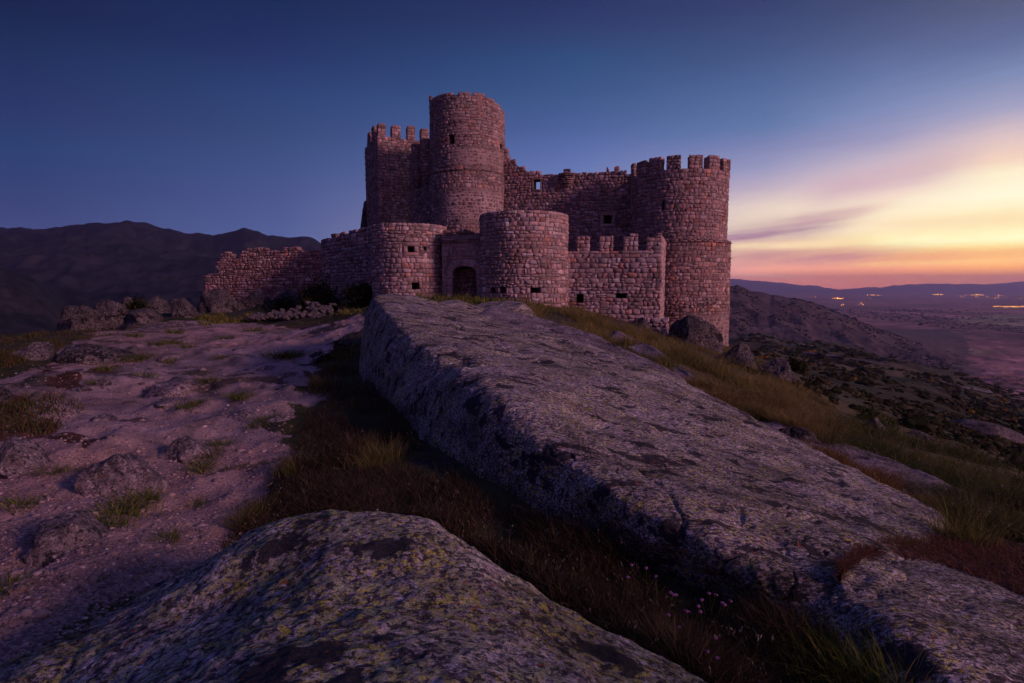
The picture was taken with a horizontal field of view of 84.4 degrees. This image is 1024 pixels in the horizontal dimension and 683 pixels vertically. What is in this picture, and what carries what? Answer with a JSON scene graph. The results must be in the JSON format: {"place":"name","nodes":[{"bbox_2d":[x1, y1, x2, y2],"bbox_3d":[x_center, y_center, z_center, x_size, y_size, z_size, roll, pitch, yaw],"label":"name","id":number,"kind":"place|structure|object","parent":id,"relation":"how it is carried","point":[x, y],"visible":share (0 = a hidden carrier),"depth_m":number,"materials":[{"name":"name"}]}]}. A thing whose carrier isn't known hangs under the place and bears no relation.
{"place":"outdoors","nodes":[
{"label":"outdoors","id":0,"kind":"place"},
{"bbox_2d":[0,268,64,333],"bbox_3d":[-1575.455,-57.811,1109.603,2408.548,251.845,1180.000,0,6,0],"label":"foothill","id":1,"kind":"structure","parent":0,"point":[28,304],"depth_m":992.09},
{"bbox_2d":[0,220,320,308],"bbox_3d":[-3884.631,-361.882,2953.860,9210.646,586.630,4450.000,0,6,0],"label":"mountains","id":2,"kind":"structure","parent":0,"point":[91,265],"depth_m":2031.52,"materials":[{"name":"stone"}]},
{"bbox_2d":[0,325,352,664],"bbox_3d":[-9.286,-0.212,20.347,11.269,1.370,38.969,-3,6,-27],"label":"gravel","id":3,"kind":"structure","parent":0,"point":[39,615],"depth_m":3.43,"materials":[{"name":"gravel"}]},
{"bbox_2d":[0,294,1023,682],"bbox_3d":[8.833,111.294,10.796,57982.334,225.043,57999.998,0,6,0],"label":"ground","id":4,"kind":"structure","parent":0,"point":[996,352],"depth_m":8.76,"materials":[{"name":"stone"}]},
{"bbox_2d":[0,387,16,403],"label":"boulder","id":5,"kind":"object","parent":4,"relation":"on","point":[5,393],"visible":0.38,"depth_m":8.66,"materials":[{"name":"stone"}]},
{"bbox_2d":[0,435,49,478],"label":"boulder","id":6,"kind":"object","parent":4,"relation":"on","point":[19,453],"visible":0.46,"depth_m":5.13,"materials":[{"name":"stone"}]},
{"bbox_2d":[0,563,49,598],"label":"grass tuft","id":7,"kind":"object","parent":4,"relation":"on","point":[9,583],"visible":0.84,"depth_m":3.15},
{"bbox_2d":[0,488,58,515],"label":"grass tuft","id":8,"kind":"object","parent":4,"relation":"on","point":[11,501],"visible":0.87,"depth_m":4.45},
{"bbox_2d":[9,342,57,360],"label":"boulder","id":9,"kind":"object","parent":4,"relation":"on","point":[42,351],"visible":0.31,"depth_m":15.48,"materials":[{"name":"stone"}]},
{"bbox_2d":[27,390,47,401],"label":"boulder","id":10,"kind":"object","parent":4,"relation":"on","point":[41,393],"visible":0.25,"depth_m":8.51,"materials":[{"name":"stone"}]},
{"bbox_2d":[13,460,78,477],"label":"grass tuft","id":11,"kind":"object","parent":4,"relation":"on","point":[59,470],"visible":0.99,"depth_m":5.11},
{"bbox_2d":[19,510,105,566],"bbox_3d":[-2.887,1.347,3.676,0.522,0.436,0.535,4,7,36],"label":"boulder","id":12,"kind":"object","parent":4,"relation":"on","point":[58,536],"visible":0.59,"depth_m":3.54,"materials":[{"name":"stone"}]},
{"bbox_2d":[56,305,74,331],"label":"boulder","id":13,"kind":"object","parent":4,"relation":"on","point":[63,323],"visible":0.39,"depth_m":37.50,"materials":[{"name":"stone"}]},
{"bbox_2d":[69,305,103,330],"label":"boulder","id":14,"kind":"object","parent":4,"relation":"on","point":[82,316],"visible":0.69,"depth_m":35.63,"materials":[{"name":"stone"}]},
{"bbox_2d":[55,344,136,364],"bbox_3d":[-11.534,0.468,15.767,1.764,0.866,1.892,0,6,0],"label":"boulder","id":15,"kind":"object","parent":4,"relation":"on","point":[88,354],"visible":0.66,"depth_m":15.19,"materials":[{"name":"stone"}]},
{"bbox_2d":[0,320,199,435],"bbox_3d":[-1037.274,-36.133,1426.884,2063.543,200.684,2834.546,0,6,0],"label":"plateau grass","id":16,"kind":"structure","parent":4,"relation":"on","point":[6,359],"depth_m":8.23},
{"bbox_2d":[89,413,117,421],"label":"boulder","id":17,"kind":"object","parent":4,"relation":"on","point":[105,417],"visible":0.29,"depth_m":7.61,"materials":[{"name":"stone"}]},
{"bbox_2d":[94,299,128,330],"bbox_3d":[-26.047,-1.505,37.134,2.319,2.531,1.797,0,6,0],"label":"boulder","id":18,"kind":"object","parent":4,"relation":"on","point":[111,314],"visible":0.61,"depth_m":36.57,"materials":[{"name":"stone"}]},
{"bbox_2d":[63,485,171,515],"bbox_3d":[-3.052,1.237,4.420,0.816,0.158,0.815,2,6,22],"label":"grass tuft","id":19,"kind":"object","parent":4,"relation":"on","point":[147,498],"visible":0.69,"depth_m":4.45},
{"bbox_2d":[74,452,171,496],"bbox_3d":[-3.339,1.326,4.955,0.662,0.760,0.681,0,6,0],"label":"boulder","id":20,"kind":"object","parent":4,"relation":"on","point":[111,474],"visible":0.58,"depth_m":4.75,"materials":[{"name":"stone"}]},
{"bbox_2d":[76,492,180,524],"bbox_3d":[-2.983,1.247,4.207,0.725,0.170,0.763,3,6,28],"label":"grass tuft","id":21,"kind":"object","parent":4,"relation":"on","point":[121,510],"visible":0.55,"depth_m":4.27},
{"bbox_2d":[102,352,158,363],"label":"grass tuft","id":22,"kind":"object","parent":4,"relation":"on","point":[135,360],"visible":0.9,"depth_m":15.41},
{"bbox_2d":[92,505,170,532],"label":"grass tuft","id":23,"kind":"object","parent":4,"relation":"on","point":[118,521],"visible":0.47,"depth_m":4.03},
{"bbox_2d":[123,294,152,310],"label":"shrub","id":24,"kind":"object","parent":4,"relation":"on","point":[136,304],"visible":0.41,"depth_m":38.66,"materials":[{"name":"green plant"}]},
{"bbox_2d":[118,368,159,377],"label":"grass tuft","id":25,"kind":"object","parent":4,"relation":"on","point":[146,375],"visible":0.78,"depth_m":11.38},
{"bbox_2d":[119,308,163,329],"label":"boulder","id":26,"kind":"object","parent":4,"relation":"on","point":[139,317],"visible":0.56,"depth_m":33.34,"materials":[{"name":"stone"}]},
{"bbox_2d":[116,483,176,508],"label":"grass tuft","id":27,"kind":"object","parent":4,"relation":"on","point":[154,499],"visible":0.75,"depth_m":4.57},
{"bbox_2d":[144,295,171,313],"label":"boulder","id":28,"kind":"object","parent":4,"relation":"on","point":[158,304],"visible":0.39,"depth_m":40.73,"materials":[{"name":"stone"}]},
{"bbox_2d":[147,397,188,409],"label":"boulder","id":29,"kind":"object","parent":4,"relation":"on","point":[167,403],"visible":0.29,"depth_m":8.52,"materials":[{"name":"stone"}]},
{"bbox_2d":[145,522,195,548],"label":"grass tuft","id":30,"kind":"object","parent":4,"relation":"on","point":[175,534],"visible":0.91,"depth_m":3.80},
{"bbox_2d":[143,377,209,397],"bbox_3d":[-6.015,0.909,10.223,1.027,0.523,1.196,2,6,19],"label":"boulder","id":31,"kind":"object","parent":4,"relation":"on","point":[172,387],"visible":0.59,"depth_m":9.86,"materials":[{"name":"stone"}]},
{"bbox_2d":[158,435,210,464],"bbox_3d":[-3.399,1.267,5.928,0.503,0.566,0.511,0,6,0],"label":"boulder","id":32,"kind":"object","parent":4,"relation":"on","point":[183,449],"visible":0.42,"depth_m":5.78,"materials":[{"name":"stone"}]},
{"bbox_2d":[163,398,205,411],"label":"grass tuft","id":33,"kind":"object","parent":4,"relation":"on","point":[186,406],"visible":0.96,"depth_m":8.20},
{"bbox_2d":[170,298,201,317],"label":"boulder","id":34,"kind":"object","parent":4,"relation":"on","point":[183,307],"visible":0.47,"depth_m":37.57,"materials":[{"name":"stone"}]},
{"bbox_2d":[177,491,215,510],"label":"grass tuft","id":35,"kind":"object","parent":4,"relation":"on","point":[198,502],"visible":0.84,"depth_m":4.67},
{"bbox_2d":[174,455,226,476],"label":"grass tuft","id":36,"kind":"object","parent":4,"relation":"on","point":[202,465],"visible":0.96,"depth_m":5.53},
{"bbox_2d":[198,441,236,462],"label":"grass tuft","id":37,"kind":"object","parent":4,"relation":"on","point":[208,457],"visible":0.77,"depth_m":5.92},
{"bbox_2d":[196,288,245,312],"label":"boulder","id":38,"kind":"object","parent":4,"relation":"on","point":[215,300],"visible":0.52,"depth_m":43.20,"materials":[{"name":"stone"}]},
{"bbox_2d":[202,434,240,450],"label":"grass tuft","id":39,"kind":"object","parent":4,"relation":"on","point":[220,442],"visible":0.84,"depth_m":6.23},
{"bbox_2d":[202,494,278,534],"bbox_3d":[-1.980,1.292,4.167,0.676,0.214,0.862,-3,6,-25],"label":"tall grass tuft","id":40,"kind":"object","parent":4,"relation":"on","point":[234,520],"visible":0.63,"depth_m":4.20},
{"bbox_2d":[228,409,253,420],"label":"boulder","id":41,"kind":"object","parent":4,"relation":"on","point":[241,415],"visible":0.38,"depth_m":7.47,"materials":[{"name":"stone"}]},
{"bbox_2d":[238,288,272,308],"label":"boulder","id":42,"kind":"object","parent":4,"relation":"on","point":[258,298],"visible":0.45,"depth_m":45.36,"materials":[{"name":"stone"}]},
{"bbox_2d":[228,484,295,520],"bbox_3d":[-1.963,1.260,4.447,0.705,0.198,0.614,-1,6,-15],"label":"tall grass tuft","id":43,"kind":"object","parent":4,"relation":"on","point":[259,508],"visible":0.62,"depth_m":4.41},
{"bbox_2d":[203,246,322,299],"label":"ruined wall","id":44,"kind":"structure","parent":4,"relation":"on","point":[273,274],"depth_m":51.18,"materials":[{"name":"stone"}]},
{"bbox_2d":[247,411,279,423],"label":"grass tuft","id":45,"kind":"object","parent":4,"relation":"on","point":[265,417],"visible":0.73,"depth_m":7.30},
{"bbox_2d":[256,347,301,359],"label":"grass tuft","id":46,"kind":"object","parent":4,"relation":"on","point":[275,353],"visible":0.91,"depth_m":14.92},
{"bbox_2d":[265,413,295,423],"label":"boulder","id":47,"kind":"object","parent":4,"relation":"on","point":[284,417],"visible":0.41,"depth_m":7.21,"materials":[{"name":"stone"}]},
{"bbox_2d":[268,292,303,310],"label":"shrub","id":48,"kind":"object","parent":4,"relation":"on","point":[277,305],"visible":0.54,"depth_m":44.64,"materials":[{"name":"green plant"}]},
{"bbox_2d":[252,446,321,478],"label":"tall grass tuft","id":49,"kind":"object","parent":4,"relation":"on","point":[287,464],"visible":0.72,"depth_m":5.29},
{"bbox_2d":[272,289,301,307],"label":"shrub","id":50,"kind":"object","parent":4,"relation":"on","point":[293,293],"visible":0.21,"depth_m":47.44,"materials":[{"name":"plant"}]},
{"bbox_2d":[292,273,346,312],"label":"shrub","id":51,"kind":"object","parent":4,"relation":"on","point":[327,296],"visible":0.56,"depth_m":42.33,"materials":[{"name":"green plant"}]},
{"bbox_2d":[298,369,353,389],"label":"tall grass tuft","id":52,"kind":"object","parent":4,"relation":"on","point":[325,381],"visible":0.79,"depth_m":9.21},
{"bbox_2d":[309,337,358,363],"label":"shrub","id":53,"kind":"object","parent":4,"relation":"on","point":[327,356],"visible":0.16,"depth_m":13.96,"materials":[{"name":"green plant"}]},
{"bbox_2d":[0,509,706,682],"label":"boulder","id":54,"kind":"object","parent":4,"relation":"on","point":[331,596],"visible":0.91,"depth_m":1.81,"materials":[{"name":"stone"}]},
{"bbox_2d":[336,277,372,309],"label":"shrub","id":55,"kind":"object","parent":4,"relation":"on","point":[361,297],"visible":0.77,"depth_m":39.45,"materials":[{"name":"green plant"}]},
{"bbox_2d":[339,445,395,471],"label":"tall grass tuft","id":56,"kind":"object","parent":4,"relation":"on","point":[368,463],"visible":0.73,"depth_m":5.22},
{"bbox_2d":[263,395,477,520],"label":"dry grass","id":57,"kind":"structure","parent":4,"relation":"on","point":[329,496],"depth_m":4.68,"materials":[{"name":"plant"}]},
{"bbox_2d":[191,291,569,325],"bbox_3d":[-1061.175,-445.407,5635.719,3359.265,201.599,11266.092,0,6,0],"label":"wall grass","id":58,"kind":"structure","parent":4,"relation":"on","point":[216,318],"depth_m":34.05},
{"bbox_2d":[345,432,418,467],"bbox_3d":[-1.175,1.011,5.354,0.860,0.278,0.987,3,6,25],"label":"tall grass tuft","id":59,"kind":"object","parent":4,"relation":"on","point":[387,454],"visible":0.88,"depth_m":5.38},
{"bbox_2d":[439,300,485,313],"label":"boulder","id":60,"kind":"object","parent":4,"relation":"on","point":[461,305],"visible":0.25,"depth_m":16.77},
{"bbox_2d":[476,300,536,316],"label":"boulder","id":61,"kind":"object","parent":4,"relation":"on","point":[518,307],"visible":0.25,"depth_m":19.51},
{"bbox_2d":[321,92,731,346],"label":"castle","id":62,"kind":"structure","parent":4,"relation":"on","point":[457,202],"depth_m":41.17,"materials":[{"name":"stone"}]},
{"bbox_2d":[360,200,367,227],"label":"buttress","id":63,"kind":"object","parent":62,"relation":"on","point":[364,218],"visible":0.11,"depth_m":58.69,"materials":[{"name":"stone"}]},
{"bbox_2d":[479,307,686,382],"bbox_3d":[1.021,0.359,14.139,3.241,2.220,7.598,-5,7,-41],"label":"rock ledge","id":64,"kind":"object","parent":4,"relation":"on","point":[521,321],"visible":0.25,"depth_m":13.98,"materials":[{"name":"stone"}]},
{"bbox_2d":[636,317,652,329],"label":"boulder","id":65,"kind":"object","parent":4,"relation":"on","point":[643,321],"visible":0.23,"depth_m":34.89,"materials":[{"name":"stone"}]},
{"bbox_2d":[609,331,691,378],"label":"rocks","id":66,"kind":"object","parent":4,"relation":"on","point":[640,346],"visible":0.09,"depth_m":16.80,"materials":[{"name":"stone"}]},
{"bbox_2d":[359,294,949,643],"bbox_3d":[-0.185,0.861,9.559,5.446,3.207,14.018,-4,7,-33],"label":"rock slab","id":67,"kind":"object","parent":4,"relation":"on","point":[693,485],"visible":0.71,"depth_m":4.91,"materials":[{"name":"stone"}]},
{"bbox_2d":[644,348,692,366],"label":"tall grass tuft","id":68,"kind":"object","parent":4,"relation":"on","point":[671,360],"visible":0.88,"depth_m":14.92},
{"bbox_2d":[648,338,706,359],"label":"tall grass tuft","id":69,"kind":"object","parent":4,"relation":"on","point":[679,348],"visible":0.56,"depth_m":16.81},
{"bbox_2d":[521,294,857,443],"bbox_3d":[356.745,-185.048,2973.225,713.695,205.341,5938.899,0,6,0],"label":"meadow grass","id":70,"kind":"structure","parent":4,"relation":"on","point":[596,326],"depth_m":15.79,"materials":[{"name":"plant"}]},
{"bbox_2d":[671,347,709,364],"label":"tall grass tuft","id":71,"kind":"object","parent":4,"relation":"on","point":[693,358],"visible":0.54,"depth_m":16.39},
{"bbox_2d":[667,315,723,352],"bbox_3d":[11.215,-0.036,34.666,3.616,3.241,2.039,0,6,0],"label":"boulder","id":72,"kind":"object","parent":4,"relation":"on","point":[694,329],"visible":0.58,"depth_m":33.90,"materials":[{"name":"stone"}]},
{"bbox_2d":[681,352,738,374],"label":"tall grass tuft","id":73,"kind":"object","parent":4,"relation":"on","point":[704,363],"visible":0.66,"depth_m":15.95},
{"bbox_2d":[713,343,756,368],"bbox_3d":[10.480,1.935,27.305,2.726,3.806,1.920,0,6,0],"label":"boulder","id":74,"kind":"object","parent":4,"relation":"on","point":[743,353],"visible":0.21,"depth_m":26.65,"materials":[{"name":"stone"}]},
{"bbox_2d":[704,360,768,384],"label":"tall grass tuft","id":75,"kind":"object","parent":4,"relation":"on","point":[725,376],"visible":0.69,"depth_m":15.34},
{"bbox_2d":[736,396,783,421],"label":"tall grass tuft","id":76,"kind":"object","parent":4,"relation":"on","point":[771,408],"visible":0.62,"depth_m":9.89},
{"bbox_2d":[731,380,802,401],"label":"tall grass tuft","id":77,"kind":"object","parent":4,"relation":"on","point":[764,392],"visible":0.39,"depth_m":11.41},
{"bbox_2d":[758,358,795,382],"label":"boulder","id":78,"kind":"object","parent":4,"relation":"on","point":[781,366],"visible":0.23,"depth_m":25.12,"materials":[{"name":"stone"}]},
{"bbox_2d":[787,355,809,371],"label":"shrub","id":79,"kind":"object","parent":4,"relation":"on","point":[794,364],"visible":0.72,"depth_m":55.19,"materials":[{"name":"green plant"}]},
{"bbox_2d":[778,427,821,443],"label":"boulder","id":80,"kind":"object","parent":4,"relation":"on","point":[800,433],"visible":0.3,"depth_m":8.61,"materials":[{"name":"stone"}]},
{"bbox_2d":[747,609,883,682],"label":"tall grass tuft","id":81,"kind":"object","parent":4,"relation":"on","point":[809,658],"visible":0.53,"depth_m":2.55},
{"bbox_2d":[780,416,861,445],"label":"tall grass tuft","id":82,"kind":"object","parent":4,"relation":"on","point":[825,438],"visible":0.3,"depth_m":8.79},
{"bbox_2d":[801,373,841,397],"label":"shrub","id":83,"kind":"object","parent":4,"relation":"on","point":[824,393],"visible":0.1,"depth_m":30.23,"materials":[{"name":"green plant"}]},
{"bbox_2d":[785,409,866,442],"bbox_3d":[5.561,1.476,9.795,2.036,0.505,1.598,2,6,21],"label":"tall grass tuft","id":84,"kind":"object","parent":4,"relation":"on","point":[840,428],"visible":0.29,"depth_m":9.69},
{"bbox_2d":[764,612,896,682],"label":"tall grass tuft","id":85,"kind":"object","parent":4,"relation":"on","point":[808,659],"visible":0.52,"depth_m":2.55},
{"bbox_2d":[778,402,888,438],"bbox_3d":[5.384,1.407,9.866,1.974,0.555,1.720,-3,6,-27],"label":"tall grass tuft","id":86,"kind":"object","parent":4,"relation":"on","point":[831,419],"visible":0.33,"depth_m":9.79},
{"bbox_2d":[753,601,931,682],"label":"tall grass tuft","id":87,"kind":"object","parent":4,"relation":"on","point":[824,649],"visible":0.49,"depth_m":2.57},
{"bbox_2d":[794,612,922,682],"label":"tall grass tuft","id":88,"kind":"object","parent":4,"relation":"on","point":[847,668],"visible":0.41,"depth_m":2.51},
{"bbox_2d":[762,422,972,506],"bbox_3d":[5.005,1.990,7.972,2.235,1.061,4.453,-2,6,-17],"label":"rock ledge","id":89,"kind":"object","parent":4,"relation":"on","point":[879,461],"visible":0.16,"depth_m":7.94,"materials":[{"name":"stone"}]},
{"bbox_2d":[726,333,1023,463],"bbox_3d":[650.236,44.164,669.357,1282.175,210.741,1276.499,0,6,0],"label":"scrub","id":90,"kind":"object","parent":4,"relation":"on","point":[936,419],"visible":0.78,"depth_m":165.76,"materials":[{"name":"green plant"}]},
{"bbox_2d":[855,401,901,428],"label":"shrub","id":91,"kind":"object","parent":4,"relation":"on","point":[870,411],"visible":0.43,"depth_m":19.74,"materials":[{"name":"green plant"}]},
{"bbox_2d":[775,611,1002,682],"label":"tall grass tuft","id":92,"kind":"object","parent":4,"relation":"on","point":[867,664],"visible":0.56,"depth_m":2.43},
{"bbox_2d":[858,521,922,551],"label":"tall grass tuft","id":93,"kind":"object","parent":4,"relation":"on","point":[893,535],"visible":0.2,"depth_m":4.00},
{"bbox_2d":[814,396,1023,543],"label":"meadow grass","id":94,"kind":"structure","parent":4,"relation":"on","point":[889,452],"depth_m":8.54,"materials":[{"name":"plant"}]},
{"bbox_2d":[825,526,1023,595],"bbox_3d":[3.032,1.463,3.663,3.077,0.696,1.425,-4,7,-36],"label":"dry moss grass","id":95,"kind":"structure","parent":4,"relation":"on","point":[846,562],"depth_m":3.75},
{"bbox_2d":[829,558,1023,682],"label":"rock slab","id":96,"kind":"object","parent":4,"relation":"on","point":[974,614],"visible":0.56,"depth_m":2.65,"materials":[{"name":"stone"}]},
{"bbox_2d":[829,308,1023,332],"bbox_3d":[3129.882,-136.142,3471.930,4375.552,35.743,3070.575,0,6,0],"label":"woodland","id":97,"kind":"object","parent":4,"relation":"on","point":[914,310],"visible":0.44,"depth_m":3545.18,"materials":[{"name":"green plant"}]},
{"bbox_2d":[834,626,1018,682],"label":"tall grass tuft","id":98,"kind":"object","parent":4,"relation":"on","point":[888,675],"visible":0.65,"depth_m":2.36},
{"bbox_2d":[899,470,962,492],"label":"tall grass tuft","id":99,"kind":"object","parent":4,"relation":"on","point":[929,482],"visible":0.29,"depth_m":7.07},
{"bbox_2d":[900,477,1014,533],"bbox_3d":[4.387,1.607,5.579,1.566,0.388,1.229,-5,8,-44],"label":"tall grass tuft","id":100,"kind":"object","parent":4,"relation":"on","point":[967,507],"visible":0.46,"depth_m":5.50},
{"bbox_2d":[897,491,1023,550],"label":"tall grass tuft","id":101,"kind":"object","parent":4,"relation":"on","point":[968,531],"visible":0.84,"depth_m":4.39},
{"bbox_2d":[916,484,1023,540],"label":"tall grass tuft","id":102,"kind":"object","parent":4,"relation":"on","point":[980,511],"visible":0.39,"depth_m":5.42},
{"bbox_2d":[921,475,1023,514],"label":"tall grass tuft","id":103,"kind":"object","parent":4,"relation":"on","point":[987,497],"visible":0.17,"depth_m":6.24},
{"bbox_2d":[933,480,1023,539],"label":"tall grass tuft","id":104,"kind":"object","parent":4,"relation":"on","point":[1010,523],"visible":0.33,"depth_m":5.57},
{"bbox_2d":[948,494,1023,542],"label":"tall grass tuft","id":105,"kind":"object","parent":4,"relation":"on","point":[1005,518],"visible":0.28,"depth_m":5.46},
{"bbox_2d":[950,419,1023,443],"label":"boulder","id":106,"kind":"object","parent":4,"relation":"on","point":[984,427],"visible":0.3,"depth_m":70.19,"materials":[{"name":"stone"}]},
{"bbox_2d":[991,453,1023,470],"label":"shrub","id":107,"kind":"object","parent":4,"relation":"on","point":[1014,463],"visible":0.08,"depth_m":18.60,"materials":[{"name":"green plant"}]},
{"bbox_2d":[0,0,1023,288],"label":"sky","id":108,"kind":"structure","parent":0,"point":[867,143],"materials":[{"name":"blue"}]},
{"bbox_2d":[212,342,878,682],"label":"dry grass","id":109,"kind":"structure","parent":0,"point":[731,648],"depth_m":3.38,"materials":[{"name":"plant"}]},
{"bbox_2d":[681,375,951,509],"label":"golden grass","id":110,"kind":"structure","parent":0,"point":[841,458],"depth_m":7.30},
{"bbox_2d":[728,286,985,374],"bbox_3d":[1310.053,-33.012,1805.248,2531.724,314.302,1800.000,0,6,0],"label":"hill","id":111,"kind":"structure","parent":0,"point":[937,344],"depth_m":1526.93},
{"bbox_2d":[728,285,962,371],"bbox_3d":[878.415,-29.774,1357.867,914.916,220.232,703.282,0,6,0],"label":"woodland","id":112,"kind":"object","parent":111,"relation":"on","point":[854,318],"visible":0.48,"depth_m":1508.42,"materials":[{"name":"green plant"}]},
{"bbox_2d":[730,279,1023,293],"bbox_3d":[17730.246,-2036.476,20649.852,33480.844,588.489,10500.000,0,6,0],"label":"mountains","id":113,"kind":"structure","parent":0,"point":[926,288],"depth_m":17315.30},
{"bbox_2d":[803,352,1023,399],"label":"road","id":114,"kind":"structure","parent":0,"point":[988,391],"depth_m":405.10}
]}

